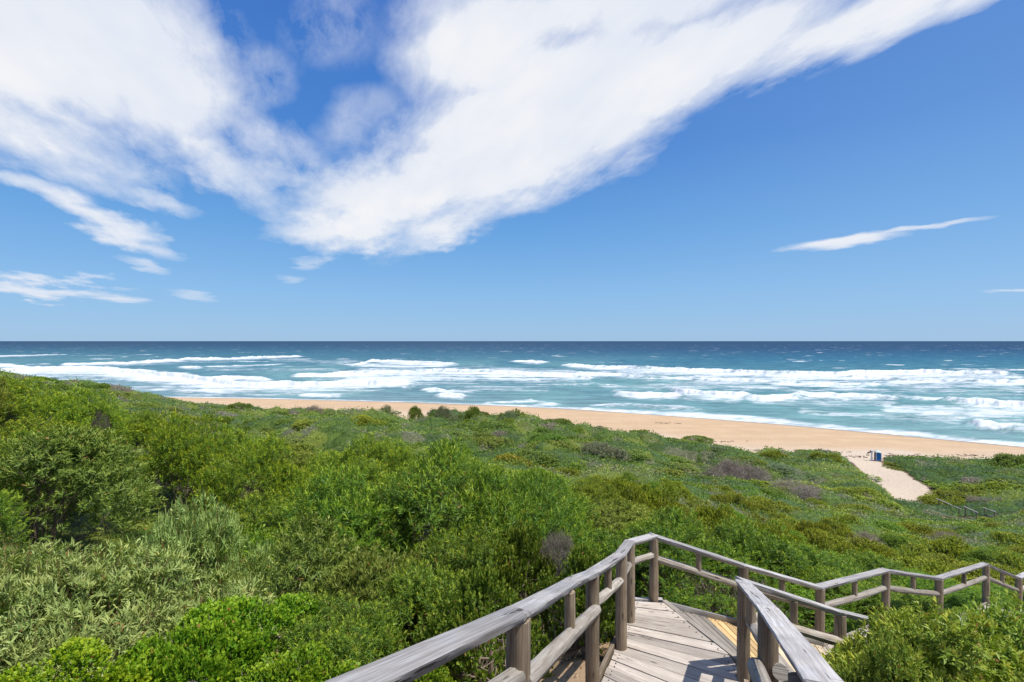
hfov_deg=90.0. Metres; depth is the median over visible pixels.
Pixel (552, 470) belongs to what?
dune shrub
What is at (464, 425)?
dune shrub
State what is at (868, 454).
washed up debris
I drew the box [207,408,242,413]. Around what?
dune shrub
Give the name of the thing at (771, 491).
shrub
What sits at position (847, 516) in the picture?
heath bush
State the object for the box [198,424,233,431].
dune shrub
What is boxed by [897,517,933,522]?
shrub
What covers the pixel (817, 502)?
heath bush
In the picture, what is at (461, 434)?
dune shrub
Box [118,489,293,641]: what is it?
shrub
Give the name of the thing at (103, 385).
dune shrub
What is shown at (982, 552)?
shrub
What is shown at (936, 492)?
heath bush
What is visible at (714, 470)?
dry bush
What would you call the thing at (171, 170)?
sky
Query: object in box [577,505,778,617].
shrub
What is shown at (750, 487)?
shrub
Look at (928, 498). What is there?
heath bush
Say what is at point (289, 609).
creeper
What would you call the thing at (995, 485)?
heath bush
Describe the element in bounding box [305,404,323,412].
dry bush
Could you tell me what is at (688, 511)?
heath bush
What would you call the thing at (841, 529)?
heath bush
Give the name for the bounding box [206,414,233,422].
dune shrub
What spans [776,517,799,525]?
heath bush
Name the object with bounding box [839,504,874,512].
heath bush
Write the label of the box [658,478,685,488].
heath bush
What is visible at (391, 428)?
dune shrub
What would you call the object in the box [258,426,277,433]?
dune shrub
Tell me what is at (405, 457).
shrub
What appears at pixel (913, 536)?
heath bush
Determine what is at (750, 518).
shrub
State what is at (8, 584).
shrub
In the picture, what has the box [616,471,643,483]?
shrub
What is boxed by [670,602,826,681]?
boardwalk ramp
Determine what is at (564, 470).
heath bush
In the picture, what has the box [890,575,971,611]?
shrub
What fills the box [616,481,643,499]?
heath bush
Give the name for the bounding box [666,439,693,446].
dune shrub
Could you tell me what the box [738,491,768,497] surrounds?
shrub
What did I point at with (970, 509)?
handrail fence
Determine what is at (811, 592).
shrub
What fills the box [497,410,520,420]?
dune shrub
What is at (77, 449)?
shrub
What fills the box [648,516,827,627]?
shrub
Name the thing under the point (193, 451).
shrub
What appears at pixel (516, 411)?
dune shrub
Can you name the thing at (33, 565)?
shrub
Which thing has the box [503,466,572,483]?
heath bush
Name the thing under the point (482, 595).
shrub
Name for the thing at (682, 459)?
dune shrub
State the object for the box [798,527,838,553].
heath bush
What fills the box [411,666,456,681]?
shrub
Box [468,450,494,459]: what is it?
dune shrub
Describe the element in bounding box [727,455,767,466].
dune shrub
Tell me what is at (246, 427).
dune shrub
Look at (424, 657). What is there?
handrail fence
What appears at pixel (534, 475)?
shrub
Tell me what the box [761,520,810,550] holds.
heath bush
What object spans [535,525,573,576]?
dry bush
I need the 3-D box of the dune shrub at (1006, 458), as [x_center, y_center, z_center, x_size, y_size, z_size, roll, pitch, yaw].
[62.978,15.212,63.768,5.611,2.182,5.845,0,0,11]
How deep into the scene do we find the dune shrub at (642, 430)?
70.05 m
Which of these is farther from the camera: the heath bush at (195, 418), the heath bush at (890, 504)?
the heath bush at (195, 418)
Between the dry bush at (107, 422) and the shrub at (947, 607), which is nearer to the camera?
the shrub at (947, 607)
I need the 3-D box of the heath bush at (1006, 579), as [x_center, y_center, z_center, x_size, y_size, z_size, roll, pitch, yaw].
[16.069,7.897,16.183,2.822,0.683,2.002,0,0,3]
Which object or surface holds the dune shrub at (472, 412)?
on the ground
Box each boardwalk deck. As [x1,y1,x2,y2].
[823,625,868,654]
[961,602,1015,615]
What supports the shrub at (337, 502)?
on the ground
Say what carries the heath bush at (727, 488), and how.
on the ground
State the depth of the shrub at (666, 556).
12.96 m
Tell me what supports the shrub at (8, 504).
on the ground
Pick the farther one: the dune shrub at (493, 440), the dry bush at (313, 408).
the dry bush at (313, 408)
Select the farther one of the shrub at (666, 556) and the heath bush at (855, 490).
the heath bush at (855, 490)
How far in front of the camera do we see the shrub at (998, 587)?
14.81 m
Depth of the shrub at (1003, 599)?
14.15 m
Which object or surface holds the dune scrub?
on the ground
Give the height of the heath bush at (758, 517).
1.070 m
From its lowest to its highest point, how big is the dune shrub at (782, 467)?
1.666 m
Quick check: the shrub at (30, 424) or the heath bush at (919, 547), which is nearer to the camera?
the shrub at (30, 424)
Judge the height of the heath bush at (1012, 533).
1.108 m
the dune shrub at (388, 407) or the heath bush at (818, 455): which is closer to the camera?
the heath bush at (818, 455)
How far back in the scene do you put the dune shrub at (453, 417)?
92.95 m
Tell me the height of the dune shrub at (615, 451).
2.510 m
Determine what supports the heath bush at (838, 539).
on the ground
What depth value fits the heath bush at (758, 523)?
19.51 m
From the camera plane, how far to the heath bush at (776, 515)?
27.45 m
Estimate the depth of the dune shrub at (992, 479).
54.27 m
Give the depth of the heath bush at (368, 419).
59.41 m
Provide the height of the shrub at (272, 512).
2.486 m
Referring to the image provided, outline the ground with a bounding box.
[25,397,1023,681]
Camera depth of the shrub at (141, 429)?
21.80 m
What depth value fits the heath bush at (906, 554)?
19.05 m
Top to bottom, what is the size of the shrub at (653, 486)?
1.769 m
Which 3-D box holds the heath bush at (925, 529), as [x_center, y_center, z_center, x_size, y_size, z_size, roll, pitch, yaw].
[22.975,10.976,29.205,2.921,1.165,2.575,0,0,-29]
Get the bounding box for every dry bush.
[91,410,111,432]
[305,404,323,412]
[485,430,508,436]
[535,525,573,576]
[671,570,785,617]
[699,461,738,477]
[715,457,776,485]
[767,477,826,500]
[845,530,887,544]
[924,530,980,543]
[964,495,1001,502]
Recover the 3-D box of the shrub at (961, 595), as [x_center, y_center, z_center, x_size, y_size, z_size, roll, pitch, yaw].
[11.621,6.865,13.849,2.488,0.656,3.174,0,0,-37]
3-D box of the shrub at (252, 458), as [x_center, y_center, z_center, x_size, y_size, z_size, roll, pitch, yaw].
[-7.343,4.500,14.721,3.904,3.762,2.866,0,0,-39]
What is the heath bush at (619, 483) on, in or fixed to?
on the ground
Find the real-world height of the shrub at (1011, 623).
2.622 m
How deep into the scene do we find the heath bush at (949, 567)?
18.84 m
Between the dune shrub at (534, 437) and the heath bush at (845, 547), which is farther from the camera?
the dune shrub at (534, 437)
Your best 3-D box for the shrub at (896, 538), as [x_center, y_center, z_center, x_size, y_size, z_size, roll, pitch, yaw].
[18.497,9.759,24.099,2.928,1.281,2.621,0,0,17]
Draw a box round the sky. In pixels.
[0,0,1023,340]
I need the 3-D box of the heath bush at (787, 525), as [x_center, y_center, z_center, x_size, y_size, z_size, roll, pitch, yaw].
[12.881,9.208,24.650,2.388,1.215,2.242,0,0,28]
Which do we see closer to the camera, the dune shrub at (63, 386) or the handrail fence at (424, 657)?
the handrail fence at (424, 657)
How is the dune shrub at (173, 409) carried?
on the ground
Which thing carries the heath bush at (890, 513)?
on the ground
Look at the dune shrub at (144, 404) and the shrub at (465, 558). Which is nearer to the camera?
the shrub at (465, 558)
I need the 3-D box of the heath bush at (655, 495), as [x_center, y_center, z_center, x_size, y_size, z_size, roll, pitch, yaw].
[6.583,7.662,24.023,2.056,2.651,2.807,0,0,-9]
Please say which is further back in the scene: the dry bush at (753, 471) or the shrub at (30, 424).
the dry bush at (753, 471)
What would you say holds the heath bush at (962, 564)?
on the ground
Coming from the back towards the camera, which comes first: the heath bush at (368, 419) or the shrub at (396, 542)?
the heath bush at (368, 419)
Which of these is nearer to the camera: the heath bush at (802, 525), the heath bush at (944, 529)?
the heath bush at (802, 525)
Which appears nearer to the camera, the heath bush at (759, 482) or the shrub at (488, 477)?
the shrub at (488, 477)
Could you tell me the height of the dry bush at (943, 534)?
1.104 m
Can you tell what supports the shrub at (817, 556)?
on the ground
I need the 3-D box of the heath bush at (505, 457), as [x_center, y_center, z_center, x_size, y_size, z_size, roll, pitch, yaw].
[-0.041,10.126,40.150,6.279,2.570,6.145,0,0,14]
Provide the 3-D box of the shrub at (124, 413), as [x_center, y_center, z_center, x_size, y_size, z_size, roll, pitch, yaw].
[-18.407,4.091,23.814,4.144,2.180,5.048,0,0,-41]
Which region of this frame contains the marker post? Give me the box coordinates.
[867,450,873,460]
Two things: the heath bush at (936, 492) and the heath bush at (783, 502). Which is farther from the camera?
the heath bush at (936, 492)
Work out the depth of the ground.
88.72 m
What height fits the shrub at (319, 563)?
3.269 m
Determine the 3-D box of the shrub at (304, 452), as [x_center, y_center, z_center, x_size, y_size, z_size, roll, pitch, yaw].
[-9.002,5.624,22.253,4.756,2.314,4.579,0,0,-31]
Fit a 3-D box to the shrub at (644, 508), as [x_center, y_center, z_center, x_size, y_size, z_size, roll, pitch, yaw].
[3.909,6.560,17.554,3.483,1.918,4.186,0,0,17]
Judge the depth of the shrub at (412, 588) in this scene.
6.99 m
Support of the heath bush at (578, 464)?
on the ground
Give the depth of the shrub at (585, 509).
13.41 m
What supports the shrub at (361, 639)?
on the ground
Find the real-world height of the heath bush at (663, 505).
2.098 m
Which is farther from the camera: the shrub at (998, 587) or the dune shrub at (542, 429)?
the dune shrub at (542, 429)
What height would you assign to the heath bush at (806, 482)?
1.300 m
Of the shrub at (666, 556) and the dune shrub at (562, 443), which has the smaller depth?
the shrub at (666, 556)
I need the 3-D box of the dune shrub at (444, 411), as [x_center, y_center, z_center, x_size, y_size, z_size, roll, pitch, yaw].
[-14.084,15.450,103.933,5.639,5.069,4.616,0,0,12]
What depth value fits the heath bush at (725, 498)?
28.57 m
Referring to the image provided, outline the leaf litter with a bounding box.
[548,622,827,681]
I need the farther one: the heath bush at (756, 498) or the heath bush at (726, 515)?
the heath bush at (756, 498)
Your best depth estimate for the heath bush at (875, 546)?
21.59 m
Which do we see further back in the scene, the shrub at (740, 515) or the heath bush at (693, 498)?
the heath bush at (693, 498)
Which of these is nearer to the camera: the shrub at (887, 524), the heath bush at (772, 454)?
the shrub at (887, 524)
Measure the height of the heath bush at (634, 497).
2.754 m
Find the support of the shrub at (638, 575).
on the ground
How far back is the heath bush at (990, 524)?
32.31 m
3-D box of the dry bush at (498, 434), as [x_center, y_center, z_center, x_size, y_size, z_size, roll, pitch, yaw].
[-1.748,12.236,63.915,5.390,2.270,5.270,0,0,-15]
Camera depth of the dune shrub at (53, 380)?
91.37 m
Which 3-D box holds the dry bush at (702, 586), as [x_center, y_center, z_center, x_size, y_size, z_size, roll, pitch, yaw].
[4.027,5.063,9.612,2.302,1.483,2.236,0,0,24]
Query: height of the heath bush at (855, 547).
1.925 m
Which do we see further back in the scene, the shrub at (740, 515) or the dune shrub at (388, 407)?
the dune shrub at (388, 407)
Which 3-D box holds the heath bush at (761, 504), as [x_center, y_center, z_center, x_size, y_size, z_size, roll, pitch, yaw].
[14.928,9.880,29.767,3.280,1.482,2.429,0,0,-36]
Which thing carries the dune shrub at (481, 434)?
on the ground
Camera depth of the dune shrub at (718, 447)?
64.65 m
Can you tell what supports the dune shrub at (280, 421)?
on the ground
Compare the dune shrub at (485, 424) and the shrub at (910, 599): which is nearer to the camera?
the shrub at (910, 599)
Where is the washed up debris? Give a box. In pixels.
[658,422,984,457]
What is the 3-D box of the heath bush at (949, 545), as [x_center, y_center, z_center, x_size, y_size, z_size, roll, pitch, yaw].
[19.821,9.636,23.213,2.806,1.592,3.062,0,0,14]
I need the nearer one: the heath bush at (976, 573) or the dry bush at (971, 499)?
the heath bush at (976, 573)
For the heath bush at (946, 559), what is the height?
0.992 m
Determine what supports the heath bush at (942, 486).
on the ground
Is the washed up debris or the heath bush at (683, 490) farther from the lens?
the washed up debris
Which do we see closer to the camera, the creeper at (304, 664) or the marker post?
the creeper at (304, 664)
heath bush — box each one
[171,415,213,422]
[291,419,315,428]
[349,415,386,425]
[488,463,521,474]
[490,453,546,467]
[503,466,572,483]
[555,467,581,478]
[564,455,605,469]
[574,427,584,433]
[587,474,612,492]
[605,483,653,512]
[605,495,655,509]
[609,475,633,489]
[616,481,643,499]
[639,480,679,505]
[652,522,700,553]
[653,504,680,520]
[654,498,691,518]
[655,467,684,477]
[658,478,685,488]
[660,482,690,499]
[669,516,710,548]
[679,495,711,507]
[680,507,709,529]
[690,503,736,532]
[696,485,721,492]
[702,483,742,495]
[703,511,743,539]
[709,492,759,511]
[727,476,772,487]
[736,507,765,521]
[738,518,771,536]
[739,496,767,502]
[753,499,797,514]
[758,450,789,458]
[761,480,835,492]
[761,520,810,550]
[764,516,801,531]
[766,511,791,519]
[776,500,804,512]
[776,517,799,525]
[792,519,837,539]
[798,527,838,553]
[805,497,835,509]
[809,451,847,463]
[817,517,854,540]
[823,531,848,546]
[827,514,867,526]
[829,541,875,561]
[830,542,862,565]
[833,486,887,499]
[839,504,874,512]
[845,493,908,514]
[846,535,900,558]
[852,510,878,515]
[871,545,921,567]
[878,540,935,557]
[881,510,903,516]
[882,461,905,470]
[890,521,916,526]
[892,523,939,536]
[893,555,952,569]
[898,533,933,544]
[900,558,979,585]
[916,494,965,504]
[917,534,986,561]
[918,553,969,565]
[922,480,975,491]
[924,484,985,500]
[927,528,955,536]
[942,564,956,570]
[947,561,1012,576]
[965,563,1023,584]
[971,574,1023,586]
[973,516,993,521]
[974,481,1023,493]
[975,549,1023,574]
[983,521,1010,528]
[984,530,1023,547]
[990,546,1023,555]
[1000,531,1023,538]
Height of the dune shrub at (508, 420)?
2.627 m
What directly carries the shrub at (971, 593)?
on the ground
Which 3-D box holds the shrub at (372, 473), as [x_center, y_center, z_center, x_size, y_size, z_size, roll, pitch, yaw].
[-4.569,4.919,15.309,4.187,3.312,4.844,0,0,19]
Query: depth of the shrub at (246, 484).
18.86 m
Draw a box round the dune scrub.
[0,368,1023,681]
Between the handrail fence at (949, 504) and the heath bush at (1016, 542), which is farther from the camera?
the handrail fence at (949, 504)
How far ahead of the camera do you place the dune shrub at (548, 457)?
42.39 m
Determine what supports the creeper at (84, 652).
on the ground
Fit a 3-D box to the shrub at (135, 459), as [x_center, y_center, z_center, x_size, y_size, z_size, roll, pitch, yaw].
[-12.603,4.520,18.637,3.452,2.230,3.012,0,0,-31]
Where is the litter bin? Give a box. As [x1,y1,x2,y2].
[874,450,881,461]
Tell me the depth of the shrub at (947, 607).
11.19 m
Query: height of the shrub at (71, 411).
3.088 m
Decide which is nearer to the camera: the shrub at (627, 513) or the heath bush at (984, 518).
the shrub at (627, 513)
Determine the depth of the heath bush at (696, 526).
17.75 m
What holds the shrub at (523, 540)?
on the ground
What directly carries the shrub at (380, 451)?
on the ground
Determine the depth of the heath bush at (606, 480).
26.96 m
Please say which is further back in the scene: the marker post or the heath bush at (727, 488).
the marker post
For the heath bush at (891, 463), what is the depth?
66.02 m
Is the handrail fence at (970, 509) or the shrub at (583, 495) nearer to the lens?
the shrub at (583, 495)
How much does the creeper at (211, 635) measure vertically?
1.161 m
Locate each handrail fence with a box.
[325,532,1023,681]
[735,576,1003,681]
[936,498,962,512]
[963,506,978,518]
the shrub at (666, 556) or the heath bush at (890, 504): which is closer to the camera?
the shrub at (666, 556)
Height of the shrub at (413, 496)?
4.618 m
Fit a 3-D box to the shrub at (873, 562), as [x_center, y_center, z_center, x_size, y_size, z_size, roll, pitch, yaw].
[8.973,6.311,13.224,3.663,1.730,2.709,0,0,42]
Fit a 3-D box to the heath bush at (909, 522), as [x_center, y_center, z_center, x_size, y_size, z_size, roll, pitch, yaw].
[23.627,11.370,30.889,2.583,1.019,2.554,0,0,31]
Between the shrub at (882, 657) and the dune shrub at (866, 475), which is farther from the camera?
the dune shrub at (866, 475)
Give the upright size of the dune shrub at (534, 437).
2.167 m
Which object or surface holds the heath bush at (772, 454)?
on the ground
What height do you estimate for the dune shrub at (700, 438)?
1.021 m
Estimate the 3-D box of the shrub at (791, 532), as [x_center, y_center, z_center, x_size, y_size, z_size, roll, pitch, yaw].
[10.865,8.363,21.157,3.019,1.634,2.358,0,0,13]
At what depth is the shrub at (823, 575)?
10.20 m
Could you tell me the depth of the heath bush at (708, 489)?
32.71 m
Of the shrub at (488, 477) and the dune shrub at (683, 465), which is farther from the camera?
the dune shrub at (683, 465)
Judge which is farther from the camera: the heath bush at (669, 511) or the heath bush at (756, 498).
the heath bush at (756, 498)
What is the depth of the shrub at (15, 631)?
5.98 m
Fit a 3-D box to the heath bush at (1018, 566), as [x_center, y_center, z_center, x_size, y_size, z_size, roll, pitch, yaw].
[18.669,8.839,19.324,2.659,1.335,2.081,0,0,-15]
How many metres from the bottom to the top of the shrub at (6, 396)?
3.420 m
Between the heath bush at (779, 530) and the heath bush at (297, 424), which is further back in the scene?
the heath bush at (297, 424)
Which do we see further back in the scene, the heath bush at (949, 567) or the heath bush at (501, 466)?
the heath bush at (501, 466)
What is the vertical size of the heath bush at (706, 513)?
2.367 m
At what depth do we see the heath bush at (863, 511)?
34.77 m
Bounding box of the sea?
[0,341,1023,446]
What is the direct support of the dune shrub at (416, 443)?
on the ground
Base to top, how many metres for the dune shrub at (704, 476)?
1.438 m
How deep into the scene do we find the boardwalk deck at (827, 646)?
8.19 m
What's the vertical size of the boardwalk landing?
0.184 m
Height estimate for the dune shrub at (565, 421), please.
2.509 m
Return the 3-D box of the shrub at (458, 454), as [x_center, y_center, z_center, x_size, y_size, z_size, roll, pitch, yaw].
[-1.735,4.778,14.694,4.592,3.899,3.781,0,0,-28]
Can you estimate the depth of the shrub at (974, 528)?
29.54 m
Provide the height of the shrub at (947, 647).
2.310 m
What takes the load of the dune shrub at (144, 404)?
on the ground
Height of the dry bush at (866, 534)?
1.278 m
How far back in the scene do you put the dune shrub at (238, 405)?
121.01 m
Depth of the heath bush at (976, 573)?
17.32 m
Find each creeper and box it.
[0,635,173,681]
[113,614,268,681]
[164,590,335,681]
[216,641,359,681]
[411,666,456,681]
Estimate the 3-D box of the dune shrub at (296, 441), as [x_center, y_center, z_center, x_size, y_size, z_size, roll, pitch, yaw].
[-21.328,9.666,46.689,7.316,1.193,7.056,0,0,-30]
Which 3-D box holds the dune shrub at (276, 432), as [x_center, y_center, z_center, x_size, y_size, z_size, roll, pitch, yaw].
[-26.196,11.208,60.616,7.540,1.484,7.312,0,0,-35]
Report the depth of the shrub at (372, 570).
7.34 m
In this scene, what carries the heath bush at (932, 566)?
on the ground
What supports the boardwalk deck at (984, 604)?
on the ground
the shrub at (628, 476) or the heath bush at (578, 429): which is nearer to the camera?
the shrub at (628, 476)
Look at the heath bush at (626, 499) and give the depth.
21.86 m
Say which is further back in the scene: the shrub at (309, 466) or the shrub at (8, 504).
the shrub at (309, 466)
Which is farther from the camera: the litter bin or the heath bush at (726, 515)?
the litter bin
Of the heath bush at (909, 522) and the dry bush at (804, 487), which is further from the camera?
the dry bush at (804, 487)
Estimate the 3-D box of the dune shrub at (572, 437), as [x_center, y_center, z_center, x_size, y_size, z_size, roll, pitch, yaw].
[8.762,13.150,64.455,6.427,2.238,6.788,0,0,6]
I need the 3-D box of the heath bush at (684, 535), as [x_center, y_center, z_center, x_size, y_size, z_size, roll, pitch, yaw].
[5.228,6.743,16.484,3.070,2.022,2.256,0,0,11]
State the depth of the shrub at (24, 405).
20.08 m
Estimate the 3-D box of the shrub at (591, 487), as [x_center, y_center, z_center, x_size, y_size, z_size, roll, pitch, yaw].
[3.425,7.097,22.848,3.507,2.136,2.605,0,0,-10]
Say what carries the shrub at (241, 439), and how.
on the ground
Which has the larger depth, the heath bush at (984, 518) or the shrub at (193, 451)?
the heath bush at (984, 518)
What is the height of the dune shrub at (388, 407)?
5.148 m
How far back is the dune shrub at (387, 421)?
64.09 m
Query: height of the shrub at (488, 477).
4.203 m
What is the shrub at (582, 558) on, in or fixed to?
on the ground
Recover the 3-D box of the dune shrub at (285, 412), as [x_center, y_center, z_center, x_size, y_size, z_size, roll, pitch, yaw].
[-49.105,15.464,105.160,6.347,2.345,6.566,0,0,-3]
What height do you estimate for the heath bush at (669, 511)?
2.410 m
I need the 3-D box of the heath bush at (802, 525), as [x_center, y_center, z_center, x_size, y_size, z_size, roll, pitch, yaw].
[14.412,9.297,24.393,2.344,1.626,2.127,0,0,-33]
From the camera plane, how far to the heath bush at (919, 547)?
22.90 m
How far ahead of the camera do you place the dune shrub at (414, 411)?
106.72 m
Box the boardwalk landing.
[599,597,748,681]
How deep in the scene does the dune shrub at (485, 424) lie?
67.96 m
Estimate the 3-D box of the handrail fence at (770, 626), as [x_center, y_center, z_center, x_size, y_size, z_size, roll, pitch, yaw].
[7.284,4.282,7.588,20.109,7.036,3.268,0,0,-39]
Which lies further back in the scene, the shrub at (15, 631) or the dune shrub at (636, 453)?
the dune shrub at (636, 453)
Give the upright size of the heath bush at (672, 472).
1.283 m
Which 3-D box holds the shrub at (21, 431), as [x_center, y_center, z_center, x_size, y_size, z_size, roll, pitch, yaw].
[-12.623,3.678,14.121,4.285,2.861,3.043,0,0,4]
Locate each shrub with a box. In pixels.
[0,374,82,424]
[0,376,16,419]
[0,417,78,456]
[0,423,150,517]
[0,423,168,574]
[0,488,34,547]
[0,536,310,676]
[0,537,193,681]
[0,556,50,580]
[26,383,77,389]
[28,385,131,459]
[42,377,63,383]
[78,383,110,387]
[86,408,146,438]
[113,408,201,452]
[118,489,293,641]
[125,402,160,407]
[128,443,197,489]
[137,408,245,518]
[139,407,184,413]
[186,430,317,535]
[191,511,375,646]
[192,488,310,572]
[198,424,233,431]
[199,427,284,471]
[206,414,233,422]
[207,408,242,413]
[210,460,425,594]
[224,449,299,499]
[225,402,253,408]
[227,424,252,432]
[235,417,261,426]
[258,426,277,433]
[266,410,289,415]
[266,590,409,680]
[268,428,288,436]
[269,451,360,503]
[271,540,482,680]
[275,447,430,540]
[276,418,305,423]
[281,438,320,448]
[282,442,339,473]
[293,441,547,666]
[298,515,420,580]
[337,432,413,470]
[343,557,500,681]
[366,427,412,433]
[368,519,530,681]
[374,446,452,491]
[376,418,396,425]
[379,436,505,547]
[381,404,395,415]
[407,405,423,419]
[410,441,462,453]
[416,562,553,681]
[421,431,474,441]
[425,461,605,635]
[433,405,453,418]
[444,422,484,432]
[445,415,462,421]
[456,436,515,448]
[458,405,480,419]
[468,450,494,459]
[473,431,494,438]
[473,519,581,657]
[474,421,516,434]
[496,408,527,420]
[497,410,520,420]
[497,466,604,550]
[501,418,515,423]
[502,449,560,467]
[504,468,555,490]
[523,465,573,479]
[524,440,583,452]
[526,433,570,444]
[527,541,615,653]
[534,427,551,433]
[535,481,595,507]
[545,418,572,425]
[564,496,652,558]
[565,435,597,441]
[567,475,620,505]
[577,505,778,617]
[580,441,630,462]
[595,503,670,535]
[610,449,651,460]
[613,545,681,594]
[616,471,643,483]
[621,429,659,436]
[635,548,692,596]
[638,480,675,499]
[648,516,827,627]
[652,461,701,473]
[665,454,712,472]
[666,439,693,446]
[683,435,713,443]
[688,475,721,479]
[707,444,736,456]
[709,503,745,529]
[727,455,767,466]
[727,578,867,634]
[733,485,765,494]
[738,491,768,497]
[739,537,879,620]
[741,513,755,524]
[760,487,788,498]
[765,462,821,481]
[766,519,808,543]
[782,565,916,632]
[804,547,920,595]
[821,596,1023,681]
[826,575,933,619]
[830,626,942,681]
[852,472,882,481]
[867,585,962,615]
[869,519,906,532]
[879,532,929,550]
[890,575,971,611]
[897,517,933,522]
[899,567,997,607]
[904,589,1023,681]
[945,583,990,605]
[953,522,985,533]
[955,544,1023,567]
[957,585,1023,607]
[969,579,1023,608]
[972,477,1023,485]
[987,453,1023,466]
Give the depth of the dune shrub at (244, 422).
68.61 m
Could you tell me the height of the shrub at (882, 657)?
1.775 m
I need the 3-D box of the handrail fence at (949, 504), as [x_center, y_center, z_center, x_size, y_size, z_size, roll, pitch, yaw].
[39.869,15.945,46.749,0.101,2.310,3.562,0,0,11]
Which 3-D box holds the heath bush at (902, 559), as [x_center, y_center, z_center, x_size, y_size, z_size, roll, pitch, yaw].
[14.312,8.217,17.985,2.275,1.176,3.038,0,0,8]
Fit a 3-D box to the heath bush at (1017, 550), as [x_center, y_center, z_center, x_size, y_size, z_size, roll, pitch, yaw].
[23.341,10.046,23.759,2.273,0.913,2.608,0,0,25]

